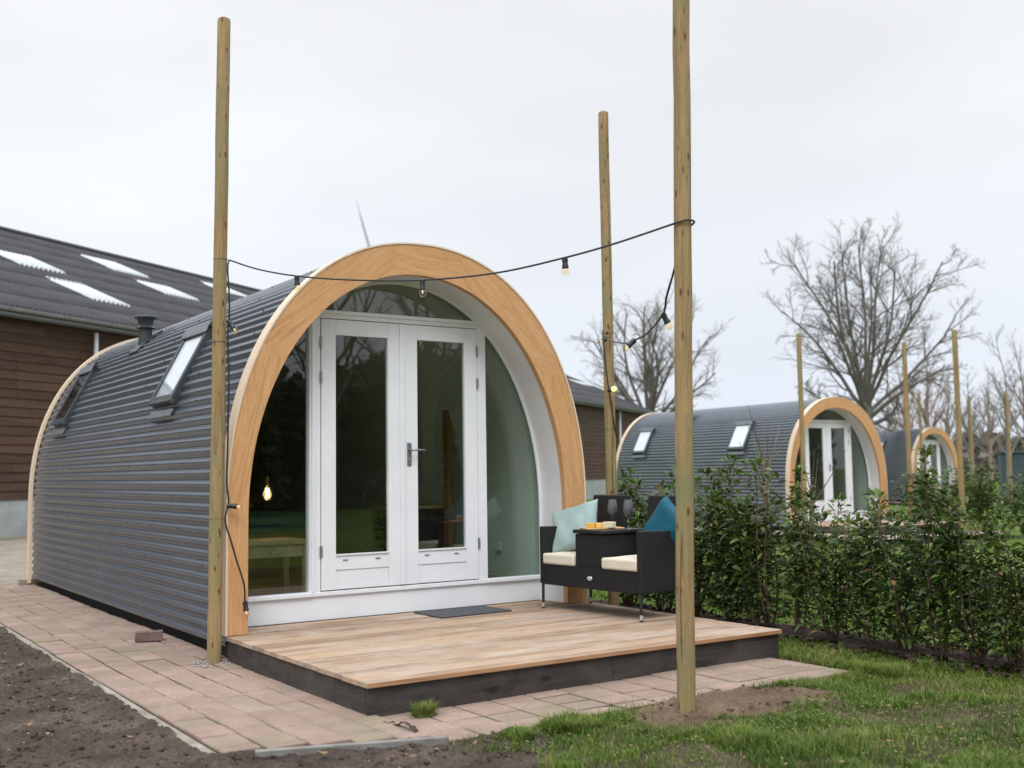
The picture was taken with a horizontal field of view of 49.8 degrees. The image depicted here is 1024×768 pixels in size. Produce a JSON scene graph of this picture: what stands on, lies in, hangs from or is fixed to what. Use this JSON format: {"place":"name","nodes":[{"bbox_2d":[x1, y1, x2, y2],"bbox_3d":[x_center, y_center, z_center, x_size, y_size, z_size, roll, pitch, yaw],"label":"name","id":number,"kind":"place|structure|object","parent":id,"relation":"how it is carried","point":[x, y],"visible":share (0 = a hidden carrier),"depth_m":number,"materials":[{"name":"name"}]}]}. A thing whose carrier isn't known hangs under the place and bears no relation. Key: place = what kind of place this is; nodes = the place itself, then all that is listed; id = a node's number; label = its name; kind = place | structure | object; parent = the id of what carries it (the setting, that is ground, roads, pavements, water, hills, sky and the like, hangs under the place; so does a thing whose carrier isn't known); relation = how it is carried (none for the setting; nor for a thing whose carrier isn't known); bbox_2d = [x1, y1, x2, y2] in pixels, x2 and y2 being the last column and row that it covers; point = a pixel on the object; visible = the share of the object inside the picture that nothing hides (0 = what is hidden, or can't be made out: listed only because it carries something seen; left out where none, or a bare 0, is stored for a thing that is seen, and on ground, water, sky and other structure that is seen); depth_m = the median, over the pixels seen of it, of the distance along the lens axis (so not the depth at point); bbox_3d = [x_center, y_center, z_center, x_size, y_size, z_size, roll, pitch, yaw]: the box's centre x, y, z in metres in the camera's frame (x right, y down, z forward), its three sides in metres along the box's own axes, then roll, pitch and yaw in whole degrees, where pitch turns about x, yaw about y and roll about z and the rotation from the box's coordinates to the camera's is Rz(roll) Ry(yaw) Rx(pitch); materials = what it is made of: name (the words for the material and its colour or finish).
{"place":"outdoors","nodes":[
{"label":"outdoors","id":0,"kind":"place"},
{"bbox_2d":[0,537,33,584],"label":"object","id":1,"kind":"structure","parent":0,"point":[13,561],"depth_m":18.04,"materials":[{"name":"beige concrete"}]},
{"bbox_2d":[0,535,33,539],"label":"mossy verge ground","id":2,"kind":"structure","parent":0,"point":[6,538],"depth_m":25.06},
{"bbox_2d":[0,584,430,753],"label":"side path paving","id":3,"kind":"structure","parent":0,"point":[233,717],"depth_m":6.89,"materials":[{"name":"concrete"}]},
{"bbox_2d":[18,578,39,586],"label":"edging block","id":4,"kind":"structure","parent":3,"relation":"on","point":[22,582],"depth_m":13.57,"materials":[{"name":"concrete"}]},
{"bbox_2d":[135,630,162,641],"bbox_3d":[-2.871,1.992,8.731,0.210,0.075,0.100,1,-5,-18],"label":"loose brick","id":5,"kind":"object","parent":3,"relation":"on","point":[148,635],"visible":1,"depth_m":8.69,"materials":[{"name":"brick"}]},
{"bbox_2d":[192,660,230,667],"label":"mortar crumbs","id":6,"kind":"object","parent":3,"relation":"on","point":[198,662],"visible":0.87,"depth_m":7.66,"materials":[{"name":"grey concrete"}]},
{"bbox_2d":[248,509,305,568],"bbox_3d":[-3.549,1.746,12.507,2.100,0.550,2.500,2,-6,-34],"label":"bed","id":7,"kind":"object","parent":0,"point":[268,524],"visible":0.05,"depth_m":11.75,"materials":[{"name":"green fabric"}]},
{"bbox_2d":[0,626,606,767],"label":"bare soil ground","id":8,"kind":"structure","parent":0,"point":[18,712],"depth_m":5.58,"materials":[{"name":"brown soil"}]},
{"bbox_2d":[11,688,545,767],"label":"twigs","id":9,"kind":"object","parent":8,"relation":"on","point":[254,767],"visible":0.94,"depth_m":5.40,"materials":[{"name":"brown wood"}]},
{"bbox_2d":[0,642,591,767],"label":"dead leaves","id":10,"kind":"object","parent":8,"relation":"on","point":[324,752],"visible":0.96,"depth_m":5.69,"materials":[{"name":"brown plant"}]},
{"bbox_2d":[255,735,447,756],"bbox_3d":[-0.763,1.800,5.318,0.925,0.136,0.045,0,-5,-15],"label":"path edging","id":11,"kind":"object","parent":8,"relation":"on","point":[364,745],"visible":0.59,"depth_m":5.31,"materials":[{"name":"grey concrete"}]},
{"bbox_2d":[0,603,656,752],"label":"paving stones","id":12,"kind":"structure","parent":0,"point":[295,698],"depth_m":6.39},
{"bbox_2d":[207,16,230,664],"bbox_3d":[-2.106,-0.340,7.934,0.130,4.741,0.150,0,-5,-11],"label":"wooden pole","id":13,"kind":"object","parent":12,"relation":"on","point":[215,538],"visible":0.98,"depth_m":7.89,"materials":[{"name":"brown wood"}]},
{"bbox_2d":[224,219,694,614],"bbox_3d":[0.323,0.319,7.549,3.593,2.558,3.208,2,-6,-34],"label":"string light","id":14,"kind":"object","parent":13,"relation":"hanging from","point":[565,266],"visible":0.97,"depth_m":7.54,"materials":[{"name":"rubber"}]},
{"bbox_2d":[27,242,587,654],"bbox_3d":[-2.678,0.717,11.721,3.260,3.215,7.086,2,-6,-34],"label":"glamping pod","id":15,"kind":"object","parent":12,"relation":"on","point":[359,387],"visible":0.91,"depth_m":9.57,"materials":[{"name":"grey metal"}]},
{"bbox_2d":[50,362,99,435],"bbox_3d":[-5.148,0.185,13.101,0.479,0.846,0.705,2,-6,-34],"label":"roof window","id":16,"kind":"structure","parent":15,"relation":"in","point":[62,418],"depth_m":12.97,"materials":[{"name":"grey glass"}]},
{"bbox_2d":[148,319,211,419],"bbox_3d":[-2.875,-0.118,9.738,0.479,0.846,0.725,2,-6,-34],"label":"roof window","id":17,"kind":"structure","parent":15,"relation":"in","point":[194,339],"depth_m":9.67,"materials":[{"name":"grey glass"}]},
{"bbox_2d":[261,402,273,501],"bbox_3d":[-2.168,0.181,9.793,0.110,1.720,0.110,2,-6,-34],"label":"pendant bulb","id":18,"kind":"object","parent":15,"relation":"hanging from","point":[267,489],"visible":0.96,"depth_m":9.74,"materials":[{"name":"glass"}]},
{"bbox_2d":[248,537,305,591],"bbox_3d":[-2.068,1.516,9.190,0.640,0.435,0.470,2,-6,-34],"label":"pine table","id":19,"kind":"object","parent":15,"relation":"on","point":[285,548],"visible":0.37,"depth_m":9.11,"materials":[{"name":"wood"}]},
{"bbox_2d":[320,318,400,590],"bbox_3d":[-1.219,0.558,8.902,0.731,2.142,0.056,2,-6,-34],"label":"door","id":20,"kind":"structure","parent":15,"relation":"in","point":[368,569],"depth_m":8.83,"materials":[{"name":"white paint"}]},
{"bbox_2d":[370,504,443,551],"bbox_3d":[-1.026,1.541,11.054,0.590,0.655,0.590,2,-6,-34],"label":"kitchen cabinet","id":21,"kind":"object","parent":15,"relation":"on","point":[430,526],"visible":0.42,"depth_m":10.92,"materials":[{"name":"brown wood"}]},
{"bbox_2d":[399,324,479,584],"bbox_3d":[-0.596,0.580,9.286,0.772,2.142,0.114,2,-6,-34],"label":"door","id":22,"kind":"structure","parent":15,"relation":"in","point":[455,563],"depth_m":9.23,"materials":[{"name":"white paint"}]},
{"bbox_2d":[443,410,453,547],"bbox_3d":[-0.629,0.975,10.919,0.060,1.750,0.100,2,-6,-34],"label":"timber post","id":23,"kind":"object","parent":15,"relation":"on","point":[448,498],"visible":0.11,"depth_m":10.89,"materials":[{"name":"orange wood"}]},
{"bbox_2d":[495,542,500,550],"bbox_3d":[-0.130,1.522,10.360,0.010,0.080,0.100,2,-6,-34],"label":"wall socket","id":24,"kind":"object","parent":15,"relation":"attached to","point":[498,546],"depth_m":10.35,"materials":[{"name":"white paint"}]},
{"bbox_2d":[223,600,781,716],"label":"wooden deck","id":25,"kind":"structure","parent":12,"relation":"on","point":[383,665],"depth_m":7.17,"materials":[{"name":"brown wood"}]},
{"bbox_2d":[414,605,511,617],"bbox_3d":[-0.397,1.845,8.952,0.670,0.012,0.430,2,-6,-35],"label":"door mat","id":26,"kind":"object","parent":25,"relation":"on","point":[461,611],"depth_m":8.90,"materials":[{"name":"grey fabric"}]},
{"bbox_2d":[540,495,675,621],"bbox_3d":[0.831,1.367,8.906,0.602,0.925,1.210,3,-6,-37],"label":"wicker bench","id":27,"kind":"object","parent":25,"relation":"on","point":[654,551],"visible":0.73,"depth_m":8.68,"materials":[{"name":"black wicker"}]},
{"bbox_2d":[543,550,575,565],"bbox_3d":[0.567,1.435,9.155,0.490,0.100,0.396,3,-6,-37],"label":"seat cushion","id":28,"kind":"object","parent":27,"relation":"on","point":[567,558],"visible":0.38,"depth_m":9.00,"materials":[{"name":"beige fabric"}]},
{"bbox_2d":[552,499,597,552],"bbox_3d":[0.528,1.205,9.245,0.460,0.420,0.160,-23,-44,29],"label":"pillow","id":29,"kind":"object","parent":28,"relation":"on","point":[567,522],"visible":0.76,"depth_m":9.19,"materials":[{"name":"green fabric"}]},
{"bbox_2d":[580,526,624,529],"bbox_3d":[0.725,1.160,8.888,0.320,0.012,0.180,0,-5,-15],"label":"cutting board","id":30,"kind":"object","parent":27,"relation":"on","point":[585,528],"visible":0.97,"depth_m":8.80,"materials":[{"name":"brown wood"}]},
{"bbox_2d":[586,523,594,527],"bbox_3d":[0.637,1.136,8.873,0.069,0.036,0.044,-4,-5,33],"label":"cheese wedge","id":31,"kind":"object","parent":30,"relation":"on","point":[590,525],"visible":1,"depth_m":8.85,"materials":[{"name":"orange food"}]},
{"bbox_2d":[603,522,615,527],"bbox_3d":[0.781,1.126,8.832,0.090,0.046,0.062,-5,-6,41],"label":"cheese block","id":32,"kind":"object","parent":30,"relation":"on","point":[609,524],"depth_m":8.81,"materials":[{"name":"beige food"}]},
{"bbox_2d":[608,507,616,516],"bbox_3d":[0.825,1.063,9.061,0.080,0.232,0.080,3,-6,-37],"label":"wine glass","id":33,"kind":"object","parent":27,"relation":"on","point":[612,511],"visible":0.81,"depth_m":9.03,"materials":[{"name":"clear glass"}]},
{"bbox_2d":[602,555,636,571],"bbox_3d":[1.005,1.383,8.581,0.490,0.100,0.396,3,-6,-37],"label":"seat cushion","id":34,"kind":"object","parent":27,"relation":"on","point":[626,563],"visible":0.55,"depth_m":8.44,"materials":[{"name":"beige fabric"}]},
{"bbox_2d":[642,496,675,542],"bbox_3d":[1.193,1.134,8.630,0.170,0.400,0.400,21,17,-27],"label":"pillow","id":35,"kind":"object","parent":34,"relation":"on","point":[663,517],"visible":0.38,"depth_m":8.59,"materials":[{"name":"teal fabric"}]},
{"bbox_2d":[623,504,632,516],"bbox_3d":[0.934,1.046,8.869,0.080,0.232,0.080,3,-6,-37],"label":"wine glass","id":36,"kind":"object","parent":27,"relation":"on","point":[628,512],"visible":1,"depth_m":8.84,"materials":[{"name":"clear glass"}]},
{"bbox_2d":[0,0,1023,440],"label":"sky","id":37,"kind":"structure","parent":0,"point":[467,127],"materials":[{"name":"white"}]},
{"bbox_2d":[383,658,847,741],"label":"front path paving","id":38,"kind":"structure","parent":0,"point":[656,687],"depth_m":6.47,"materials":[{"name":"concrete"}]},
{"bbox_2d":[401,697,441,717],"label":"grass tuft","id":39,"kind":"object","parent":38,"relation":"on","point":[422,710],"visible":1,"depth_m":6.00,"materials":[{"name":"green plant"}]},
{"bbox_2d":[602,686,839,730],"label":"dirt patch","id":40,"kind":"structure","parent":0,"point":[742,698],"depth_m":6.08,"materials":[{"name":"soil"}]},
{"bbox_2d":[493,660,900,745],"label":"tall grass","id":41,"kind":"structure","parent":40,"relation":"on","point":[552,722],"depth_m":5.71,"materials":[{"name":"green plant"}]},
{"bbox_2d":[620,682,810,719],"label":"sand clods","id":42,"kind":"object","parent":40,"relation":"on","point":[686,715],"visible":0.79,"depth_m":6.05,"materials":[{"name":"soil"}]},
{"bbox_2d":[447,650,1023,767],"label":"lawn patch ground","id":43,"kind":"structure","parent":0,"point":[514,754],"depth_m":5.50,"materials":[{"name":"plant"}]},
{"bbox_2d":[672,0,695,713],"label":"wooden pole","id":44,"kind":"object","parent":43,"relation":"on","point":[684,555],"visible":0.97,"depth_m":6.13,"materials":[{"name":"brown wood"}]},
{"bbox_2d":[568,675,989,767],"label":"dead leaves","id":45,"kind":"object","parent":43,"relation":"on","point":[808,733],"visible":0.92,"depth_m":5.42,"materials":[{"name":"brown plant"}]},
{"bbox_2d":[778,635,889,665],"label":"grass","id":46,"kind":"structure","parent":43,"relation":"on","point":[798,650],"depth_m":7.83,"materials":[{"name":"green plant"}]},
{"bbox_2d":[586,598,1023,677],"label":"soil bed","id":47,"kind":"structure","parent":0,"point":[880,643],"depth_m":8.02,"materials":[{"name":"soil"}]},
{"bbox_2d":[598,466,653,605],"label":"laurel shrub","id":48,"kind":"object","parent":47,"relation":"on","point":[641,506],"visible":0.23,"depth_m":10.63,"materials":[{"name":"green plant"}]},
{"bbox_2d":[627,466,695,611],"bbox_3d":[1.388,1.454,10.208,0.712,1.400,0.674,-5,-6,44],"label":"laurel shrub","id":49,"kind":"object","parent":47,"relation":"on","point":[657,598],"visible":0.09,"depth_m":10.18,"materials":[{"name":"green plant"}]},
{"bbox_2d":[643,474,736,616],"bbox_3d":[1.625,1.464,9.840,0.852,1.317,0.886,-4,-5,27],"label":"laurel shrub","id":50,"kind":"object","parent":47,"relation":"on","point":[698,587],"visible":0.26,"depth_m":9.76,"materials":[{"name":"green plant"}]},
{"bbox_2d":[694,453,776,620],"bbox_3d":[1.884,1.334,9.401,0.703,1.493,0.750,2,-6,-24],"label":"laurel shrub","id":51,"kind":"object","parent":47,"relation":"on","point":[720,548],"visible":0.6,"depth_m":9.38,"materials":[{"name":"green plant"}]},
{"bbox_2d":[715,452,803,626],"bbox_3d":[2.001,1.307,9.054,0.724,1.496,0.752,-4,-6,35],"label":"laurel shrub","id":52,"kind":"object","parent":47,"relation":"on","point":[755,579],"visible":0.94,"depth_m":8.99,"materials":[{"name":"green plant"}]},
{"bbox_2d":[775,464,825,638],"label":"laurel shrub","id":53,"kind":"object","parent":47,"relation":"on","point":[786,532],"visible":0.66,"depth_m":8.66,"materials":[{"name":"green plant"}]},
{"bbox_2d":[776,492,877,644],"bbox_3d":[2.428,1.411,8.372,0.747,1.156,0.719,0,-4,-43],"label":"laurel shrub","id":54,"kind":"object","parent":47,"relation":"on","point":[840,609],"visible":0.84,"depth_m":8.33,"materials":[{"name":"green plant"}]},
{"bbox_2d":[842,487,893,649],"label":"laurel shrub","id":55,"kind":"object","parent":47,"relation":"on","point":[862,524],"visible":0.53,"depth_m":8.06,"materials":[{"name":"green plant"}]},
{"bbox_2d":[842,487,958,657],"bbox_3d":[2.759,1.347,7.840,0.769,1.191,0.799,0,-2,-7],"label":"laurel shrub","id":56,"kind":"object","parent":47,"relation":"on","point":[902,633],"visible":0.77,"depth_m":7.78,"materials":[{"name":"green plant"}]},
{"bbox_2d":[903,444,971,664],"bbox_3d":[2.901,1.160,7.546,0.462,1.506,0.432,-1,-5,5],"label":"laurel shrub","id":57,"kind":"object","parent":47,"relation":"on","point":[947,493],"visible":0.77,"depth_m":7.51,"materials":[{"name":"green plant"}]},
{"bbox_2d":[924,492,1011,669],"bbox_3d":[3.044,1.304,7.378,0.569,1.189,0.536,3,-6,-36],"label":"laurel shrub","id":58,"kind":"object","parent":47,"relation":"on","point":[972,649],"visible":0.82,"depth_m":7.34,"materials":[{"name":"green plant"}]},
{"bbox_2d":[954,499,1023,672],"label":"laurel shrub","id":59,"kind":"object","parent":47,"relation":"on","point":[1012,650],"visible":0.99,"depth_m":7.09,"materials":[{"name":"green plant"}]},
{"bbox_2d":[1014,502,1023,580],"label":"laurel shrub","id":60,"kind":"object","parent":47,"relation":"on","point":[1022,535],"visible":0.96,"depth_m":7.04,"materials":[{"name":"green plant"}]},
{"bbox_2d":[586,478,1023,673],"bbox_3d":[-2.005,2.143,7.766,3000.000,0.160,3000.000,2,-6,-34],"label":"ground","id":61,"kind":"structure","parent":0,"point":[1013,534],"depth_m":21.49,"materials":[{"name":"green plant"}]},
{"bbox_2d":[0,624,216,753],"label":"path edging","id":62,"kind":"object","parent":61,"relation":"on","point":[188,740],"visible":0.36,"depth_m":6.39,"materials":[{"name":"concrete"}]},
{"bbox_2d":[0,226,654,537],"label":"barn","id":63,"kind":"structure","parent":61,"relation":"on","point":[67,310],"depth_m":29.50,"materials":[{"name":"wood"}]},
{"bbox_2d":[356,201,369,246],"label":"wind turbine","id":64,"kind":"object","parent":61,"relation":"on","point":[366,236],"visible":0.08,"depth_m":601.66,"materials":[{"name":"paint"}]},
{"bbox_2d":[598,111,618,605],"bbox_3d":[0.875,-0.154,9.903,0.114,4.680,0.102,0,-5,-5],"label":"wooden pole","id":65,"kind":"object","parent":61,"relation":"on","point":[607,315],"visible":0.87,"depth_m":9.91,"materials":[{"name":"brown wood"}]},
{"bbox_2d":[565,278,730,412],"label":"bare tree","id":66,"kind":"object","parent":61,"relation":"on","point":[650,383],"visible":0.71,"depth_m":79.22,"materials":[{"name":"grey plant"}]},
{"bbox_2d":[739,433,774,572],"bbox_3d":[3.351,1.611,14.885,0.412,1.894,0.358,1,-5,-19],"label":"sapling","id":67,"kind":"object","parent":61,"relation":"on","point":[763,493],"visible":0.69,"depth_m":14.84,"materials":[{"name":"brown plant"}]},
{"bbox_2d":[740,406,805,568],"bbox_3d":[3.635,1.470,15.669,0.938,2.292,0.608,1,-5,-20],"label":"sapling","id":68,"kind":"object","parent":61,"relation":"on","point":[761,454],"visible":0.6,"depth_m":15.59,"materials":[{"name":"plant"}]},
{"bbox_2d":[800,449,845,576],"bbox_3d":[3.957,1.649,13.980,0.575,1.654,0.161,-3,-5,24],"label":"sapling","id":69,"kind":"object","parent":61,"relation":"on","point":[811,522],"visible":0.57,"depth_m":14.02,"materials":[{"name":"brown plant"}]},
{"bbox_2d":[758,212,987,437],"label":"bare tree","id":70,"kind":"object","parent":61,"relation":"on","point":[866,390],"visible":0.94,"depth_m":47.50,"materials":[{"name":"grey plant"}]},
{"bbox_2d":[875,389,902,429],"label":"bare tree","id":71,"kind":"object","parent":61,"relation":"on","point":[887,423],"visible":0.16,"depth_m":94.76,"materials":[{"name":"brown plant"}]},
{"bbox_2d":[872,356,923,429],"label":"bare tree","id":72,"kind":"object","parent":61,"relation":"on","point":[903,424],"visible":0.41,"depth_m":86.77,"materials":[{"name":"brown plant"}]},
{"bbox_2d":[902,342,913,516],"bbox_3d":[9.695,1.255,27.044,0.120,4.580,0.121,2,-6,-34],"label":"wooden pole","id":73,"kind":"object","parent":61,"relation":"on","point":[906,411],"visible":0.84,"depth_m":27.04,"materials":[{"name":"brown wood"}]},
{"bbox_2d":[880,327,954,428],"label":"bare tree","id":74,"kind":"object","parent":61,"relation":"on","point":[926,413],"visible":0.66,"depth_m":78.48,"materials":[{"name":"brown plant"}]},
{"bbox_2d":[890,462,952,519],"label":"laurel shrub","id":75,"kind":"object","parent":61,"relation":"on","point":[905,493],"visible":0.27,"depth_m":27.09,"materials":[{"name":"green plant"}]},
{"bbox_2d":[915,364,972,445],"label":"bare tree","id":76,"kind":"object","parent":61,"relation":"on","point":[948,429],"visible":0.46,"depth_m":81.69,"materials":[{"name":"brown plant"}]},
{"bbox_2d":[925,465,988,528],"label":"laurel shrub","id":77,"kind":"object","parent":61,"relation":"on","point":[952,487],"visible":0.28,"depth_m":26.14,"materials":[{"name":"green plant"}]},
{"bbox_2d":[968,396,973,480],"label":"wooden pole","id":78,"kind":"object","parent":61,"relation":"on","point":[970,430],"visible":0.79,"depth_m":47.90,"materials":[{"name":"brown wood"}]},
{"bbox_2d":[939,366,1004,482],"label":"bare tree","id":79,"kind":"object","parent":61,"relation":"on","point":[966,427],"visible":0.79,"depth_m":75.56,"materials":[{"name":"brown plant"}]},
{"bbox_2d":[958,459,1010,530],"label":"laurel shrub","id":80,"kind":"object","parent":61,"relation":"on","point":[981,508],"visible":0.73,"depth_m":25.02,"materials":[{"name":"green plant"}]},
{"bbox_2d":[950,430,1023,481],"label":"woods","id":81,"kind":"object","parent":61,"relation":"on","point":[981,453],"visible":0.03,"depth_m":110.97,"materials":[{"name":"brown plant"}]},
{"bbox_2d":[961,363,1023,485],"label":"bare tree","id":82,"kind":"object","parent":61,"relation":"on","point":[989,443],"visible":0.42,"depth_m":86.98,"materials":[{"name":"brown plant"}]},
{"bbox_2d":[970,327,1023,498],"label":"bare tree","id":83,"kind":"object","parent":61,"relation":"on","point":[1003,412],"visible":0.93,"depth_m":53.03,"materials":[{"name":"brown plant"}]},
{"bbox_2d":[989,327,1023,445],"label":"bare tree","id":84,"kind":"object","parent":61,"relation":"on","point":[1020,399],"visible":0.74,"depth_m":72.98,"materials":[{"name":"brown plant"}]},
{"bbox_2d":[990,471,1023,534],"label":"laurel shrub","id":85,"kind":"object","parent":61,"relation":"on","point":[1019,487],"visible":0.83,"depth_m":24.16,"materials":[{"name":"green plant"}]},
{"bbox_2d":[996,451,1023,495],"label":"storage container","id":86,"kind":"object","parent":61,"relation":"on","point":[1017,458],"visible":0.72,"depth_m":55.04,"materials":[{"name":"metal"}]},
{"bbox_2d":[588,556,1023,668],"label":"grass","id":87,"kind":"structure","parent":0,"point":[601,593],"depth_m":11.23,"materials":[{"name":"green plant"}]},
{"bbox_2d":[638,525,1018,538],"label":"path paving","id":88,"kind":"structure","parent":0,"point":[979,530],"depth_m":24.18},
{"bbox_2d":[616,397,887,530],"bbox_3d":[6.084,2.168,29.506,3.260,3.215,7.086,2,-5,-30],"label":"glamping pod","id":89,"kind":"object","parent":88,"relation":"on","point":[835,428],"visible":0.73,"depth_m":27.55,"materials":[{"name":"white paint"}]},
{"bbox_2d":[631,427,654,457],"bbox_3d":[3.722,1.650,31.069,0.479,0.846,0.705,2,-5,-30],"label":"roof window","id":90,"kind":"structure","parent":89,"relation":"in","point":[642,441],"depth_m":31.03,"materials":[{"name":"white glass"}]},
{"bbox_2d":[726,420,754,454],"bbox_3d":[5.732,1.338,27.544,0.479,0.846,0.725,2,-5,-30],"label":"roof window","id":91,"kind":"structure","parent":89,"relation":"in","point":[740,434],"depth_m":27.52,"materials":[{"name":"white glass"}]},
{"bbox_2d":[805,423,828,511],"bbox_3d":[7.324,2.005,26.585,0.731,2.142,0.056,2,-5,-30],"label":"door","id":92,"kind":"structure","parent":89,"relation":"in","point":[821,503],"depth_m":26.65,"materials":[{"name":"white paint"}]},
{"bbox_2d":[826,423,850,510],"bbox_3d":[7.961,2.025,26.945,0.772,2.142,0.060,2,-5,-30],"label":"door","id":93,"kind":"structure","parent":89,"relation":"in","point":[828,425],"depth_m":26.94,"materials":[{"name":"white paint"}]},
{"bbox_2d":[796,333,807,530],"bbox_3d":[6.652,1.134,25.318,0.121,4.630,0.122,2,-6,-34],"label":"wooden pole","id":94,"kind":"object","parent":88,"relation":"on","point":[800,395],"visible":0.83,"depth_m":25.32,"materials":[{"name":"brown wood"}]},
{"bbox_2d":[786,519,959,534],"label":"wooden deck","id":95,"kind":"structure","parent":88,"relation":"on","point":[826,524],"depth_m":24.79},
{"bbox_2d":[952,329,966,530],"bbox_3d":[9.663,1.051,23.869,0.122,4.480,0.122,2,-6,-34],"label":"wooden pole","id":96,"kind":"object","parent":88,"relation":"on","point":[958,416],"visible":0.88,"depth_m":23.85,"materials":[{"name":"brown wood"}]},
{"label":"far path paving","id":97,"kind":"structure","parent":0,"visible":0},
{"bbox_2d":[877,427,958,501],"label":"glamping pod","id":98,"kind":"object","parent":97,"relation":"on","point":[939,440],"visible":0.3,"depth_m":47.49,"materials":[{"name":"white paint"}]},
{"bbox_2d":[918,442,928,491],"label":"door","id":99,"kind":"structure","parent":98,"relation":"in","point":[924,443],"depth_m":47.40,"materials":[{"name":"white paint"}]},
{"bbox_2d":[928,442,939,488],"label":"door","id":100,"kind":"structure","parent":98,"relation":"in","point":[932,443],"depth_m":47.81,"materials":[{"name":"white paint"}]},
{"bbox_2d":[917,393,923,470],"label":"wooden pole","id":101,"kind":"object","parent":97,"relation":"on","point":[920,421],"visible":0.68,"depth_m":45.98,"materials":[{"name":"brown wood"}]},
{"bbox_2d":[1005,393,1013,503],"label":"wooden pole","id":102,"kind":"object","parent":97,"relation":"on","point":[1008,435],"visible":0.8,"depth_m":44.71,"materials":[{"name":"brown wood"}]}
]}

